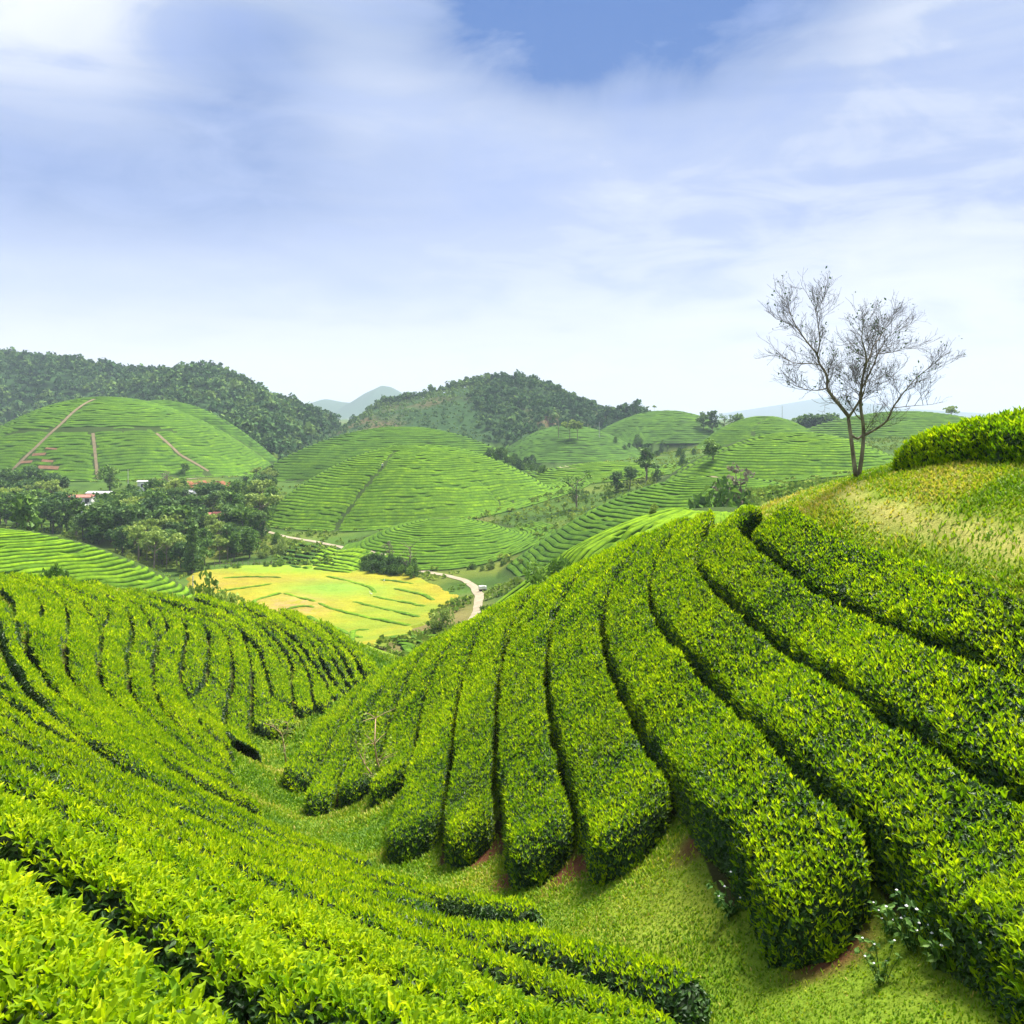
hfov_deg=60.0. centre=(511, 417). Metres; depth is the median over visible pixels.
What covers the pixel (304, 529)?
tea row
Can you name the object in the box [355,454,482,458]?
tea row
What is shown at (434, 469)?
tea row
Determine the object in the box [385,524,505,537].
tea row
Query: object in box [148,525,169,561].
broadleaf tree
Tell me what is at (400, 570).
bush
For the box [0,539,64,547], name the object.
tea row
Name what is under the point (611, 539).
tea row
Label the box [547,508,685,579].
tea row
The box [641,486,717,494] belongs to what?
tea row
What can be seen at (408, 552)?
leafless tree
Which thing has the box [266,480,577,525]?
tea row
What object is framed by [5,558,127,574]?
tea row
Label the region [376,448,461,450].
tea row
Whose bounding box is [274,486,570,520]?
tea row
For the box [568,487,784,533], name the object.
tea row
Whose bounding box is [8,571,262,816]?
tea row
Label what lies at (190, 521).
broadleaf tree
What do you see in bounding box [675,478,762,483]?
tea row
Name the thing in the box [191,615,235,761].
tea row
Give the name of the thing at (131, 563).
tea row
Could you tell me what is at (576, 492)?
sparse tree
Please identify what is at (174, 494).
broadleaf tree
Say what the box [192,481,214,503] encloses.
broadleaf tree
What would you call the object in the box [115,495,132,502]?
broadleaf tree
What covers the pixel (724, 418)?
skyline tree
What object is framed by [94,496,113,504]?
broadleaf tree
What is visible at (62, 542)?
tea row
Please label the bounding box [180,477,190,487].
broadleaf tree
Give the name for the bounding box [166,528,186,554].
broadleaf tree
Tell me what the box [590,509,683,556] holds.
tea row
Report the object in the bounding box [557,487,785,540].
tea row
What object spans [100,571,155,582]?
tea row
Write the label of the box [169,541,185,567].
broadleaf tree
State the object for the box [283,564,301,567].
tea row
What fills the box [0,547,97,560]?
tea row
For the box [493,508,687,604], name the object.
tea row
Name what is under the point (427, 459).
tea row
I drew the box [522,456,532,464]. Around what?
bush
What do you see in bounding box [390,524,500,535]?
tea row
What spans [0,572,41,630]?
tea row
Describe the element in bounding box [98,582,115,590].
tea row
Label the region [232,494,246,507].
broadleaf tree
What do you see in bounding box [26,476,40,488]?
broadleaf tree
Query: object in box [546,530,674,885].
tea row
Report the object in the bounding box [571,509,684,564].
tea row
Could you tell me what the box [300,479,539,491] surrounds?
tea row
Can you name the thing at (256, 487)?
broadleaf tree
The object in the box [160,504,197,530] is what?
broadleaf tree
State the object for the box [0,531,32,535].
tea row
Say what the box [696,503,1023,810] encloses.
tea row
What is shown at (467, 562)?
tea row
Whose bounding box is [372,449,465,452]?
tea row
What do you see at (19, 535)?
tea row
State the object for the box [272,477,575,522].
tea row
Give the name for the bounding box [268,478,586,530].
tea row
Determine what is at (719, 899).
weed
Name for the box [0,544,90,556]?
tea row
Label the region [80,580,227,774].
tea row
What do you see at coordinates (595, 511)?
tea row
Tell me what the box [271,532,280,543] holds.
bush
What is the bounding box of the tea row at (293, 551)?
[287,549,314,554]
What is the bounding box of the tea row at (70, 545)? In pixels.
[0,543,81,552]
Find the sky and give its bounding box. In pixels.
[0,0,1023,414]
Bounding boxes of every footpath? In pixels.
[12,399,94,469]
[91,433,98,477]
[155,433,208,470]
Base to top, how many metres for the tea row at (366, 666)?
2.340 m
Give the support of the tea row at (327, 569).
on the ground at (476, 576)
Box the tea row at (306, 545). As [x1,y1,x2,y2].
[291,542,317,547]
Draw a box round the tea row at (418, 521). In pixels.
[415,519,472,524]
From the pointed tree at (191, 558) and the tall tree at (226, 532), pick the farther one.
the tall tree at (226, 532)
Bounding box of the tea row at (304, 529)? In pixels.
[269,480,589,531]
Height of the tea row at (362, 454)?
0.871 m
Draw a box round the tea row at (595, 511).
[591,505,701,518]
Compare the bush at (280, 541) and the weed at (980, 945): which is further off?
the bush at (280, 541)
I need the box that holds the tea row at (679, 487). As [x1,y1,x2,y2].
[654,482,782,488]
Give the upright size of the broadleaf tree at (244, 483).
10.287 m
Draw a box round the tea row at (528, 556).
[523,494,755,565]
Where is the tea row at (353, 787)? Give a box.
[338,629,446,807]
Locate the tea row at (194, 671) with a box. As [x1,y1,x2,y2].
[137,596,208,701]
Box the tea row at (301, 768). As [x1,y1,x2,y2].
[281,674,374,793]
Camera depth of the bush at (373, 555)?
198.11 m
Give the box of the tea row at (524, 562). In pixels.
[517,505,712,569]
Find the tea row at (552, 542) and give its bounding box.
[545,488,782,549]
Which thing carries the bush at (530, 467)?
on the ground at (476, 576)
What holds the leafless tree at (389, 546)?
on the ground at (476, 576)
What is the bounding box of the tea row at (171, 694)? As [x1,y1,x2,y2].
[152,606,235,775]
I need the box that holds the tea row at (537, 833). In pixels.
[494,555,597,890]
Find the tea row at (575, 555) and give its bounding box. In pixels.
[563,517,649,567]
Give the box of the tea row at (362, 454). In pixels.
[360,453,478,456]
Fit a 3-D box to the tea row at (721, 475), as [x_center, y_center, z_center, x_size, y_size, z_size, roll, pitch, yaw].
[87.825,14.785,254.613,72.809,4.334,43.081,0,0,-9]
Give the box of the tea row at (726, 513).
[723,511,729,518]
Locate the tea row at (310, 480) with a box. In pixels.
[308,475,531,486]
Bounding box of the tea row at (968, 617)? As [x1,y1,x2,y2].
[751,503,1023,689]
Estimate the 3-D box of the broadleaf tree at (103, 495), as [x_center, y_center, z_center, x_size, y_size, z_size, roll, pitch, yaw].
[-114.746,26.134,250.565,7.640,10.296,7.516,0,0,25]
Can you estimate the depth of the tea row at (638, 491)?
180.47 m
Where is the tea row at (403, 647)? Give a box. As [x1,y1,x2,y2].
[400,645,410,650]
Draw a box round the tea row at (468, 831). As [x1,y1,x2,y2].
[441,582,542,868]
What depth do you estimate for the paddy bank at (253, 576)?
186.01 m
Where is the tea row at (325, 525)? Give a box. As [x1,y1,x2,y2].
[267,476,582,528]
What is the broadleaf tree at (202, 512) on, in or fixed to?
on the ground at (476, 576)
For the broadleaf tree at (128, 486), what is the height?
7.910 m
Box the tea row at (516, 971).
[0,736,671,1023]
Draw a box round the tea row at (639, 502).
[615,495,713,507]
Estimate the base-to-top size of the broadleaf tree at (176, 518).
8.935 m
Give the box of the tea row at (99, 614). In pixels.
[68,588,107,631]
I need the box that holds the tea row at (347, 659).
[312,619,362,684]
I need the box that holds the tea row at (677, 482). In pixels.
[667,479,769,485]
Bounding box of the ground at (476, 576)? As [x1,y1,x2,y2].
[0,360,1023,1023]
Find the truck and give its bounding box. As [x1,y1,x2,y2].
[478,585,486,590]
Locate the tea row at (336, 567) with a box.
[309,564,355,570]
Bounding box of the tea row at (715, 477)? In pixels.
[696,476,742,477]
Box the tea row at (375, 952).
[0,753,680,1023]
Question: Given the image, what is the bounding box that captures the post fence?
[214,560,276,566]
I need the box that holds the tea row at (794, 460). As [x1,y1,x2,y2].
[701,456,892,463]
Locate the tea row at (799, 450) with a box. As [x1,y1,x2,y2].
[721,447,877,451]
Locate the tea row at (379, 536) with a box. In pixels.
[377,528,514,542]
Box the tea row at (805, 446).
[732,444,866,447]
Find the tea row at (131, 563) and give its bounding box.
[29,560,134,575]
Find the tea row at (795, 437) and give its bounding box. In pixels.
[755,436,839,437]
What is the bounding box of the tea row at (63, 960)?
[0,847,269,1023]
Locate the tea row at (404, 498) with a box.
[289,486,550,500]
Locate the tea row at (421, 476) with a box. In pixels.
[319,469,520,478]
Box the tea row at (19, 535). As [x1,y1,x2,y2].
[0,533,42,537]
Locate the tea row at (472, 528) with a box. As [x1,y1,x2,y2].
[398,521,491,530]
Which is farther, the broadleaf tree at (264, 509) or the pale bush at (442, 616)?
the broadleaf tree at (264, 509)
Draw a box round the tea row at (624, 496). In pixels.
[621,492,717,503]
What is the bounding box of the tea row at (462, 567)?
[341,522,555,570]
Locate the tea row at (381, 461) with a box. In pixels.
[347,457,491,462]
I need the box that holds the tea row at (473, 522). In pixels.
[411,519,477,525]
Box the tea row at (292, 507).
[274,481,564,513]
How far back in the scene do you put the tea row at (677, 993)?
10.22 m
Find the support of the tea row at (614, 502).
on the ground at (476, 576)
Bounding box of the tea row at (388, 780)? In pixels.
[368,614,476,807]
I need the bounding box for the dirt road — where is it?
[265,530,483,619]
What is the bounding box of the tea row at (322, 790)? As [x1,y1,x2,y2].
[304,656,406,816]
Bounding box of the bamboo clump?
[688,475,762,508]
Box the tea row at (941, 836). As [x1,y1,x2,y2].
[650,508,1023,1023]
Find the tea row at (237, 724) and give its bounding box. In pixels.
[147,597,261,762]
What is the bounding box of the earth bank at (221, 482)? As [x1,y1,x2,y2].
[187,480,229,486]
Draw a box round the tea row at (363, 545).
[360,527,530,553]
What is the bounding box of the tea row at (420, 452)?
[368,450,470,453]
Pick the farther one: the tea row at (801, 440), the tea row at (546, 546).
the tea row at (801, 440)
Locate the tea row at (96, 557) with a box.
[0,553,112,568]
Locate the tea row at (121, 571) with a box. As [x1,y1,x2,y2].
[69,565,141,576]
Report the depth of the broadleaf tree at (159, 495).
253.64 m
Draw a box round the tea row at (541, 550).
[534,488,785,557]
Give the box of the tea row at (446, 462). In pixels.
[343,458,495,464]
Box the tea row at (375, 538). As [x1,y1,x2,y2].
[373,528,518,545]
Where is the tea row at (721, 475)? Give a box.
[676,469,852,478]
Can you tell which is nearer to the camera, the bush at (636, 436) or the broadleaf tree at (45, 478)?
the broadleaf tree at (45, 478)
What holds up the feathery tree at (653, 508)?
on the ground at (476, 576)
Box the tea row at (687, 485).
[661,481,776,487]
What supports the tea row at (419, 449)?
on the ground at (476, 576)
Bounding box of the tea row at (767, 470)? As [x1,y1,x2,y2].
[686,463,866,472]
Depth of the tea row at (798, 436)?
260.35 m
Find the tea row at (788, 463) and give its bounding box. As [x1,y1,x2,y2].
[695,458,889,466]
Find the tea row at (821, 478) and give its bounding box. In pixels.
[787,475,844,481]
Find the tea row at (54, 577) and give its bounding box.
[49,575,76,583]
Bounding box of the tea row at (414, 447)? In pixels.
[384,447,449,448]
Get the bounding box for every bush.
[39,562,72,578]
[190,570,236,602]
[213,588,244,604]
[256,550,264,558]
[259,532,267,540]
[262,547,269,556]
[268,544,275,553]
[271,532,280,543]
[276,542,288,554]
[277,538,288,544]
[360,560,367,570]
[363,554,371,562]
[366,560,379,573]
[369,552,377,561]
[375,553,386,561]
[375,560,385,573]
[389,566,398,574]
[390,564,404,575]
[391,556,402,565]
[405,562,418,578]
[428,607,455,630]
[470,563,477,569]
[485,448,493,457]
[492,447,503,457]
[504,454,511,462]
[516,459,524,468]
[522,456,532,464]
[522,554,569,584]
[528,465,535,470]
[537,466,546,472]
[634,433,640,439]
[651,468,661,481]
[678,453,687,464]
[745,487,769,505]
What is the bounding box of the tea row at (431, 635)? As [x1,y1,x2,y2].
[389,634,436,641]
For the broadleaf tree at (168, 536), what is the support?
on the ground at (476, 576)
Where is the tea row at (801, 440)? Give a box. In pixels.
[745,438,848,441]
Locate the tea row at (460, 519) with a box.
[424,518,464,521]
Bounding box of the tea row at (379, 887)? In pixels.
[0,695,445,916]
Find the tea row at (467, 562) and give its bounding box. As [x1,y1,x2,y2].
[346,523,547,565]
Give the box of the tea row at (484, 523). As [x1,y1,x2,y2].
[402,521,487,528]
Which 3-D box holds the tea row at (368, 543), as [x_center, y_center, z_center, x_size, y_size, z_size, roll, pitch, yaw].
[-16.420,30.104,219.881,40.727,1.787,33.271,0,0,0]
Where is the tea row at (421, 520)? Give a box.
[419,519,468,522]
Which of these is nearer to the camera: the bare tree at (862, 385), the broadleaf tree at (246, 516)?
the bare tree at (862, 385)
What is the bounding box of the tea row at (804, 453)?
[716,449,883,454]
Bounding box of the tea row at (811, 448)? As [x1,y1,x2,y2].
[727,445,872,449]
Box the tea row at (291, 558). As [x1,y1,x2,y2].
[283,557,306,561]
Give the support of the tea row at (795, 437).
on the ground at (476, 576)
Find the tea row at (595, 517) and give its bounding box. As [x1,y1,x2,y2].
[585,510,630,522]
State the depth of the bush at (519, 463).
379.14 m
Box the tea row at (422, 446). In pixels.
[389,446,447,447]
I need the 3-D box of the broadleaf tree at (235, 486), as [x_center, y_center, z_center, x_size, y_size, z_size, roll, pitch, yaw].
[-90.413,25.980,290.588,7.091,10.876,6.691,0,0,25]
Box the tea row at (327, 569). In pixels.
[302,566,350,572]
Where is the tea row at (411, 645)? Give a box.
[397,642,414,648]
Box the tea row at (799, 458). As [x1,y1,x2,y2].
[706,454,893,460]
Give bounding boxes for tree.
[0,467,18,480]
[0,472,7,481]
[0,479,13,488]
[0,487,22,523]
[0,491,11,523]
[0,491,37,526]
[3,492,33,520]
[4,482,24,489]
[6,470,27,485]
[7,471,26,483]
[9,494,43,531]
[17,479,34,490]
[21,485,32,490]
[22,465,37,476]
[23,467,41,477]
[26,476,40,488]
[26,488,49,499]
[33,479,65,492]
[33,501,45,527]
[36,473,42,480]
[37,498,67,533]
[40,472,61,493]
[48,475,69,491]
[48,490,82,527]
[53,500,77,531]
[66,498,87,535]
[72,512,89,539]
[82,500,112,540]
[82,507,121,543]
[90,492,115,501]
[92,499,120,532]
[94,464,121,490]
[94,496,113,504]
[103,504,125,541]
[104,528,121,550]
[108,503,152,544]
[109,489,131,498]
[110,525,133,555]
[113,501,131,532]
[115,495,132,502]
[119,496,146,503]
[122,523,151,559]
[125,483,140,490]
[130,533,144,555]
[131,490,163,499]
[133,488,156,503]
[135,518,163,550]
[136,530,173,568]
[138,497,164,511]
[142,478,158,490]
[142,490,171,505]
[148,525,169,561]
[149,498,173,511]
[149,509,168,529]
[150,543,170,564]
[151,536,185,568]
[153,480,168,487]
[156,488,168,494]
[158,513,183,525]
[158,534,182,560]
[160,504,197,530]
[161,471,170,481]
[162,478,185,491]
[165,521,184,531]
[166,487,182,500]
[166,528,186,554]
[169,533,186,564]
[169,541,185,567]
[175,487,195,499]
[175,494,204,524]
[180,463,189,470]
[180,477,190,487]
[180,523,204,573]
[181,510,202,537]
[183,543,211,570]
[185,517,198,536]
[191,506,208,529]
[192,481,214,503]
[193,485,207,503]
[197,527,213,545]
[198,538,215,564]
[200,483,223,508]
[200,513,223,524]
[201,489,225,512]
[205,521,224,550]
[211,534,229,562]
[212,483,229,503]
[218,490,234,507]
[219,503,244,527]
[219,526,237,559]
[221,522,234,535]
[226,479,247,494]
[228,480,242,495]
[228,507,256,527]
[228,526,246,555]
[228,531,242,560]
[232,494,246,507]
[240,527,261,557]
[241,527,262,552]
[243,492,283,526]
[246,479,274,493]
[246,481,267,493]
[246,508,261,526]
[249,510,270,537]
[250,467,261,473]
[254,505,274,526]
[257,474,270,480]
[257,492,272,521]
[260,468,274,474]
[264,485,280,505]
[269,476,278,484]
[383,541,394,554]
[399,539,419,564]
[560,470,591,506]
[561,419,575,438]
[572,421,582,438]
[609,471,623,491]
[623,466,638,488]
[632,447,660,480]
[648,503,658,513]
[695,411,708,428]
[701,439,721,459]
[705,410,720,430]
[712,462,754,507]
[719,413,730,426]
[731,413,744,422]
[753,266,965,476]
[791,414,809,427]
[796,413,816,426]
[804,415,820,427]
[810,414,822,425]
[815,414,831,425]
[817,414,832,424]
[820,412,840,422]
[829,412,838,421]
[942,406,959,414]
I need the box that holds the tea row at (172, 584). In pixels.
[146,581,175,590]
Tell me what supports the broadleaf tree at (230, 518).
on the ground at (476, 576)
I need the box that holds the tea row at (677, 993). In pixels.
[0,713,712,1023]
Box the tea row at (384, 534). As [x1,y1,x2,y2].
[381,526,509,540]
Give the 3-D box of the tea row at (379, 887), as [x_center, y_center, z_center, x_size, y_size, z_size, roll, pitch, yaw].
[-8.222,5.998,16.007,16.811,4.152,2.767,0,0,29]
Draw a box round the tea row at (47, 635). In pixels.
[7,576,286,828]
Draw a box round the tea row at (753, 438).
[749,437,844,439]
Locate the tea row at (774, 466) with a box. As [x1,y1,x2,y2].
[692,461,880,469]
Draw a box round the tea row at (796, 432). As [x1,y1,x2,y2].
[782,432,811,432]
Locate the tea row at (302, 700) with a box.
[217,597,313,718]
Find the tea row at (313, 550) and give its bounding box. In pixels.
[289,545,317,551]
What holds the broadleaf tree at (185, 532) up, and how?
on the ground at (476, 576)
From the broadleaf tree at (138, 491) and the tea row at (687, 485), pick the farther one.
the broadleaf tree at (138, 491)
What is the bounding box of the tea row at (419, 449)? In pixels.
[380,447,456,449]
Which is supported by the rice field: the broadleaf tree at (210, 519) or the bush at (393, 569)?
the bush at (393, 569)
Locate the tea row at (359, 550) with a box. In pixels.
[323,546,372,553]
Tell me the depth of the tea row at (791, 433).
264.15 m
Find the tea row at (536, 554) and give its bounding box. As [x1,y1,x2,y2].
[529,494,753,561]
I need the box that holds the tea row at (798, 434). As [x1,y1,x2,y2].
[765,434,827,435]
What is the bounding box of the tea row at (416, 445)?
[397,445,436,445]
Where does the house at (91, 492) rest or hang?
on the ground at (476, 576)
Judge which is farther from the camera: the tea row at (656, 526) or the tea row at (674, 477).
the tea row at (674, 477)
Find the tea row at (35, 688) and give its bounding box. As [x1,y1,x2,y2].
[0,600,371,868]
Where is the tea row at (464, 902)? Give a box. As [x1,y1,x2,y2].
[0,683,547,928]
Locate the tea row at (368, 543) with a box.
[365,528,526,551]
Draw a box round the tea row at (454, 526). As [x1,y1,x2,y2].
[407,520,481,527]
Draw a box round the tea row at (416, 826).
[385,603,500,864]
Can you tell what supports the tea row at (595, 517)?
on the ground at (476, 576)
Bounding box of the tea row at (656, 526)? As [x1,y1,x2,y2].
[645,510,693,531]
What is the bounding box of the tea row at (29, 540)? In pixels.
[0,536,58,543]
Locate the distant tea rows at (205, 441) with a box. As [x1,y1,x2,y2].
[0,396,968,487]
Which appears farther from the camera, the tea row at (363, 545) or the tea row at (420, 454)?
the tea row at (420, 454)
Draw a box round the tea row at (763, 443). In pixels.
[734,442,860,444]
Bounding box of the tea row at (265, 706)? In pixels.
[246,641,297,739]
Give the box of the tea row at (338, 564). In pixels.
[310,559,359,569]
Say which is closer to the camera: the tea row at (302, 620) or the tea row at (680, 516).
the tea row at (302, 620)
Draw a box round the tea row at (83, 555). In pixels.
[0,550,105,564]
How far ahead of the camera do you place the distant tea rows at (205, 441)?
393.29 m
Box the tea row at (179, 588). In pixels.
[157,583,182,593]
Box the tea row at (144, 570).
[73,567,148,581]
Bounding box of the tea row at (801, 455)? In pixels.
[715,452,888,457]
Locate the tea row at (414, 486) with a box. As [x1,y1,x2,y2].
[304,477,535,489]
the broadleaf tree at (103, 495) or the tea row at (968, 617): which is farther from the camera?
the broadleaf tree at (103, 495)
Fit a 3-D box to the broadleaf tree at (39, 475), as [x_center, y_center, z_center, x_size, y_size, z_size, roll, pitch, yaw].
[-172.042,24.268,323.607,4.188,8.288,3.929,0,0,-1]
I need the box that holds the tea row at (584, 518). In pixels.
[579,508,692,526]
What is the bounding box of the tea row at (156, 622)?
[90,579,165,642]
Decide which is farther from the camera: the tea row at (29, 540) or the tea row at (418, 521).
the tea row at (418, 521)
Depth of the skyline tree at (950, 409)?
467.52 m
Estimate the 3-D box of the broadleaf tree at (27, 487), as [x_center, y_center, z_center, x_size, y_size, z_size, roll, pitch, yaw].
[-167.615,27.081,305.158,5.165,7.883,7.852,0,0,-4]
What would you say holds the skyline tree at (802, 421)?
on the ground at (476, 576)
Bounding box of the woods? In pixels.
[0,346,650,459]
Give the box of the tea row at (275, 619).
[239,600,340,701]
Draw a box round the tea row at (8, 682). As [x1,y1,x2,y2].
[0,657,26,697]
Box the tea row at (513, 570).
[506,485,814,576]
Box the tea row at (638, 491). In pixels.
[634,488,705,497]
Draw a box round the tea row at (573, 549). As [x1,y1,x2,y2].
[525,514,649,588]
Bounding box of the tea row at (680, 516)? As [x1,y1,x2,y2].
[660,511,693,526]
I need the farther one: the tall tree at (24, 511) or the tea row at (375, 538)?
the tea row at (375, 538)
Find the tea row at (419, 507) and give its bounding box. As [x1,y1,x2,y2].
[279,479,561,510]
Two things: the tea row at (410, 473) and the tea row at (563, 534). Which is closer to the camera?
the tea row at (563, 534)
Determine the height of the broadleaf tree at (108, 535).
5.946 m
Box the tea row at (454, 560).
[349,524,543,563]
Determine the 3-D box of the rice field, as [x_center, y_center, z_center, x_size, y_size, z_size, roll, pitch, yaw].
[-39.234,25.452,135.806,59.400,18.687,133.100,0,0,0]
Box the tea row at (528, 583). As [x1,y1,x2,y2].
[503,508,671,600]
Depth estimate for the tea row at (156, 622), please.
48.71 m
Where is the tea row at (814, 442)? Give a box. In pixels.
[740,440,855,443]
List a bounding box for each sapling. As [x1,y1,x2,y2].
[257,709,299,762]
[349,705,397,779]
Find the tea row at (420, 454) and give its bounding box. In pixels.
[363,451,474,455]
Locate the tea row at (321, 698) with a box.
[227,601,332,714]
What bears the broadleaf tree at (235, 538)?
on the ground at (476, 576)
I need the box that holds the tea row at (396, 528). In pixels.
[394,523,496,533]
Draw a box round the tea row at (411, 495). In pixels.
[292,484,547,497]
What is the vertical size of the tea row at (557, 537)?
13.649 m
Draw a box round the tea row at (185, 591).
[169,586,189,596]
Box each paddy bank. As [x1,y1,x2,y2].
[218,583,271,590]
[223,592,281,603]
[224,576,280,577]
[283,593,314,601]
[287,605,313,608]
[306,615,362,637]
[318,603,410,625]
[326,576,376,592]
[333,625,369,639]
[353,601,420,616]
[373,596,424,606]
[381,579,413,583]
[393,588,434,599]
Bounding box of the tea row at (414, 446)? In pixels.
[393,445,441,446]
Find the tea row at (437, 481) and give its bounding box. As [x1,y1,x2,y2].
[312,473,528,483]
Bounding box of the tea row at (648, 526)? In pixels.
[608,514,671,547]
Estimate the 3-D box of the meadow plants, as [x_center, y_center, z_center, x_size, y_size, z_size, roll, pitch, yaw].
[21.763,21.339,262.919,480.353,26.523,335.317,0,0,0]
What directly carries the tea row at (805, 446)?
on the ground at (476, 576)
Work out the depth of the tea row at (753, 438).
257.75 m
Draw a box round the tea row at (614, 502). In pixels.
[609,498,700,510]
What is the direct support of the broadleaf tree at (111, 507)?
on the ground at (476, 576)
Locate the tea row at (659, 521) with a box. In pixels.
[626,510,692,539]
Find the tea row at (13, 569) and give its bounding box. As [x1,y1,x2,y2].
[0,556,118,573]
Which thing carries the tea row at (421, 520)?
on the ground at (476, 576)
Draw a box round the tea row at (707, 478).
[688,477,744,479]
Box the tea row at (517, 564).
[512,487,802,573]
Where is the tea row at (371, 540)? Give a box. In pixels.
[369,528,522,548]
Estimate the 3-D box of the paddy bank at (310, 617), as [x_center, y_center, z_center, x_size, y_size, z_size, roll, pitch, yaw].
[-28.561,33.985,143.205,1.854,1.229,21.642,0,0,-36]
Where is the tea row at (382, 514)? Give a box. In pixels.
[273,477,569,516]
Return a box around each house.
[71,495,95,503]
[85,491,111,494]
[136,480,147,490]
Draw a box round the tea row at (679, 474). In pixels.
[675,472,843,480]
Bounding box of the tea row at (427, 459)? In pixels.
[351,455,487,460]
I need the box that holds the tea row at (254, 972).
[0,782,506,1023]
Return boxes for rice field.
[186,565,458,644]
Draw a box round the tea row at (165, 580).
[118,576,169,588]
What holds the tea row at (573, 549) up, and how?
on the ground at (476, 576)
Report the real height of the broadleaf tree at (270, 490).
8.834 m
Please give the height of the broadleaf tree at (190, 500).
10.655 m
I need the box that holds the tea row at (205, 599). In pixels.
[193,592,291,680]
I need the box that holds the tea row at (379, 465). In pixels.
[339,460,499,466]
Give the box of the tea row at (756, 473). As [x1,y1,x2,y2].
[682,466,850,474]
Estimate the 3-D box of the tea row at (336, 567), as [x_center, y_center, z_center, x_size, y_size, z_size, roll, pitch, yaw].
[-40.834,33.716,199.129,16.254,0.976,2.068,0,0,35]
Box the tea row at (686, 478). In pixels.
[681,477,755,480]
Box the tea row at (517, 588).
[495,509,686,604]
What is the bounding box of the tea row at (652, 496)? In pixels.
[628,490,714,499]
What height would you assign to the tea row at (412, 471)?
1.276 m
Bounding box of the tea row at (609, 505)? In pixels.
[603,501,688,512]
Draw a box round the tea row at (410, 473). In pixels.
[323,467,516,475]
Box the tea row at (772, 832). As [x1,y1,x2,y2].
[602,515,874,971]
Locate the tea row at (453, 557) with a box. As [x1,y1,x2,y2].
[352,525,539,559]
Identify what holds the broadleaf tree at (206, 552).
on the ground at (476, 576)
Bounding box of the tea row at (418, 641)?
[397,639,423,643]
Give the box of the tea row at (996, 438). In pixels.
[888,405,1023,470]
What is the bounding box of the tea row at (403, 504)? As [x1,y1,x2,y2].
[281,483,558,506]
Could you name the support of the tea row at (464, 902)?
on the ground at (476, 576)
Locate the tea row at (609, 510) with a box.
[597,502,711,515]
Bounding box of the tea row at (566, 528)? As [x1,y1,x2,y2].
[562,508,693,536]
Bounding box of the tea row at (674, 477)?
[669,473,848,480]
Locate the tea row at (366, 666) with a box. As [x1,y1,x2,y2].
[315,618,379,678]
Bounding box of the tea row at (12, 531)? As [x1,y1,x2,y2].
[0,530,25,532]
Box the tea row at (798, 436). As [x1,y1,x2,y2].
[759,435,832,436]
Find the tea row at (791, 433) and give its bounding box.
[770,433,821,433]
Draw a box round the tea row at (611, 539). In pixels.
[581,510,675,560]
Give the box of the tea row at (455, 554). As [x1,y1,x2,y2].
[356,526,535,556]
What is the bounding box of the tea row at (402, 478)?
[316,471,524,480]
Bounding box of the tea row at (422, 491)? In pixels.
[296,481,543,494]
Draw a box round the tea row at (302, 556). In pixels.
[284,553,311,558]
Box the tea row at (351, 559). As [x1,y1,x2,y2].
[315,553,361,563]
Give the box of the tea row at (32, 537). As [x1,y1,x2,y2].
[0,535,49,540]
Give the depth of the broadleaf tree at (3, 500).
245.81 m
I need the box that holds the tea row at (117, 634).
[53,576,242,794]
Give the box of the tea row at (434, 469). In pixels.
[331,463,507,470]
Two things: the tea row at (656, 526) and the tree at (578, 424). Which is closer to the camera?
the tea row at (656, 526)
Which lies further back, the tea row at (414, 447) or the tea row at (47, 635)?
the tea row at (414, 447)
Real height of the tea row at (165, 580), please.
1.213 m
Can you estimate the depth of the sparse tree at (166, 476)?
334.54 m
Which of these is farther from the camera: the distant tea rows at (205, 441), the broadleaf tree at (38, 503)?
the distant tea rows at (205, 441)
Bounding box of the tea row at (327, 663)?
[273,609,348,694]
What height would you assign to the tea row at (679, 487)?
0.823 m
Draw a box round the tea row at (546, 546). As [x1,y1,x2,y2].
[539,493,755,553]
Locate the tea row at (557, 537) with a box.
[550,488,780,544]
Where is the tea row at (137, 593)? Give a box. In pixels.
[118,588,146,600]
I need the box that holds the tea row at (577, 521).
[573,516,610,529]
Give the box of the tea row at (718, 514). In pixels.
[715,511,721,522]
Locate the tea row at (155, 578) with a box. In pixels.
[103,575,162,586]
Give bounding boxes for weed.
[706,866,743,921]
[854,935,902,986]
[867,900,909,935]
[880,889,932,952]
[897,895,954,972]
[968,936,988,951]
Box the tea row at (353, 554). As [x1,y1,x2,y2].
[318,549,367,558]
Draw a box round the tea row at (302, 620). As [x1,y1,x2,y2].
[278,607,353,689]
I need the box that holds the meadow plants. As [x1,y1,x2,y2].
[0,436,909,656]
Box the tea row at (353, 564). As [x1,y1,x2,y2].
[312,556,362,568]
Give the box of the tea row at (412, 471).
[327,465,511,473]
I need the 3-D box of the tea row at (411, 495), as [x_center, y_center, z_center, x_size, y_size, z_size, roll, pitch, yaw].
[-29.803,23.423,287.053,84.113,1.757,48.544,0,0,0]
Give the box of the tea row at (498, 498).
[285,487,554,504]
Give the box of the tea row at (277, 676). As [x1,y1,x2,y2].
[142,592,293,708]
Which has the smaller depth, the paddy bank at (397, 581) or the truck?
the truck
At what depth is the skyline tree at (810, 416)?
518.64 m
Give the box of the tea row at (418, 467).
[335,461,503,468]
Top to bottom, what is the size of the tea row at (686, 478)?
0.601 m
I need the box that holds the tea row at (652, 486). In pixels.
[648,483,787,491]
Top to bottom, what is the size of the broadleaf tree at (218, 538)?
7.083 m
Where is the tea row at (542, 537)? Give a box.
[344,522,551,567]
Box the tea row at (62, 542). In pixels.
[0,540,73,549]
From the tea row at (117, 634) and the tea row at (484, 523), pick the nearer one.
the tea row at (117, 634)
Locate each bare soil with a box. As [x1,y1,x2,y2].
[32,453,45,455]
[38,465,58,469]

